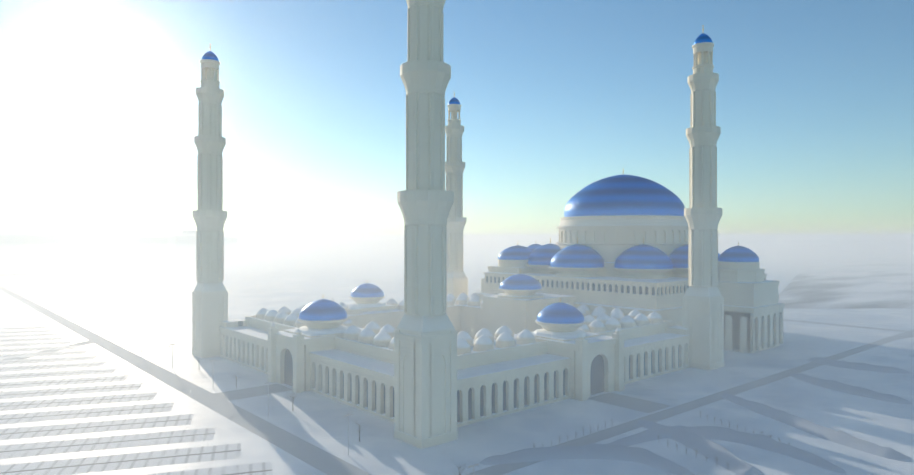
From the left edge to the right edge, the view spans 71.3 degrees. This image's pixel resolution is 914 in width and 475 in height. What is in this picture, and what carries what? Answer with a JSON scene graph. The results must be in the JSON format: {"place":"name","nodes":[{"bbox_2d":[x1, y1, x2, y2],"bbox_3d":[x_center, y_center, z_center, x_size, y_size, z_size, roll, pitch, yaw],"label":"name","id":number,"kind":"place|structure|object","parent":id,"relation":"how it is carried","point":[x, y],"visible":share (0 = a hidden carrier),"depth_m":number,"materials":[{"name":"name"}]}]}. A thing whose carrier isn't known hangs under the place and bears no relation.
{"place":"outdoors","nodes":[
{"label":"outdoors","id":0,"kind":"place"},
{"bbox_2d":[0,247,913,474],"bbox_3d":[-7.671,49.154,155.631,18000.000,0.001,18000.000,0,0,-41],"label":"ground snow","id":1,"kind":"structure","parent":0,"point":[615,468],"depth_m":179.96,"materials":[{"name":"white snow"}]},
{"bbox_2d":[0,230,236,259],"bbox_3d":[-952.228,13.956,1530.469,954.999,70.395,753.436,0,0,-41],"label":"distant city blocks","id":2,"kind":"structure","parent":1,"relation":"on","point":[96,247],"depth_m":1513.71,"materials":[{"name":"grey concrete"}]},
{"bbox_2d":[0,326,271,474],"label":"parking bays","id":3,"kind":"object","parent":1,"relation":"on","point":[167,408],"depth_m":163.90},
{"bbox_2d":[0,327,271,474],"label":"parking medians","id":4,"kind":"object","parent":1,"relation":"on","point":[99,426],"depth_m":163.88,"materials":[{"name":"grey concrete"}]},
{"bbox_2d":[192,44,227,358],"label":"minaret","id":5,"kind":"object","parent":1,"relation":"on","point":[214,141],"visible":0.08,"depth_m":262.52,"materials":[{"name":"stone"}]},
{"bbox_2d":[394,0,457,448],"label":"minaret","id":6,"kind":"object","parent":1,"relation":"on","point":[424,79],"visible":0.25,"depth_m":151.59,"materials":[{"name":"stone"}]},
{"bbox_2d":[78,308,790,474],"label":"bare trees","id":7,"kind":"object","parent":1,"relation":"on","point":[468,461],"depth_m":153.75,"materials":[{"name":"grey plant"}]},
{"bbox_2d":[219,283,690,426],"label":"mosque courtyard wings","id":8,"kind":"object","parent":1,"relation":"on","point":[512,350],"depth_m":203.46},
{"bbox_2d":[445,94,467,298],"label":"minaret","id":9,"kind":"object","parent":1,"relation":"on","point":[456,132],"visible":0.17,"depth_m":350.05,"materials":[{"name":"stone"}]},
{"bbox_2d":[0,257,913,308],"bbox_3d":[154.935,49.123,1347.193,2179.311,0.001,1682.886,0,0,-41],"label":"brush belts","id":10,"kind":"object","parent":1,"relation":"on","point":[835,289],"depth_m":558.81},
{"bbox_2d":[238,169,784,421],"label":"mosque","id":11,"kind":"structure","parent":1,"relation":"on","point":[603,190],"depth_m":291.42,"materials":[{"name":"stone"}]},
{"bbox_2d":[238,276,773,421],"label":"arches","id":12,"kind":"structure","parent":11,"relation":"in","point":[597,365],"depth_m":199.72,"materials":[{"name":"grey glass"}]},
{"bbox_2d":[480,354,913,474],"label":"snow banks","id":13,"kind":"object","parent":1,"relation":"on","point":[619,456],"depth_m":148.41,"materials":[{"name":"white snow"}]},
{"bbox_2d":[682,25,723,369],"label":"minaret","id":14,"kind":"object","parent":1,"relation":"on","point":[704,102],"visible":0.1,"depth_m":239.63,"materials":[{"name":"stone"}]},
{"bbox_2d":[0,280,913,474],"bbox_3d":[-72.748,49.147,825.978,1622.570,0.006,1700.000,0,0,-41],"label":"road","id":15,"kind":"structure","parent":0,"point":[325,468],"depth_m":186.35,"materials":[{"name":"grey"}]},
{"bbox_2d":[66,301,478,474],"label":"street lamps","id":16,"kind":"object","parent":15,"relation":"on","point":[268,396],"depth_m":175.46,"materials":[{"name":"silver metal"}]},
{"bbox_2d":[0,0,913,474],"label":"sky","id":17,"kind":"structure","parent":0,"point":[99,102],"materials":[{"name":"blue"}]}
]}

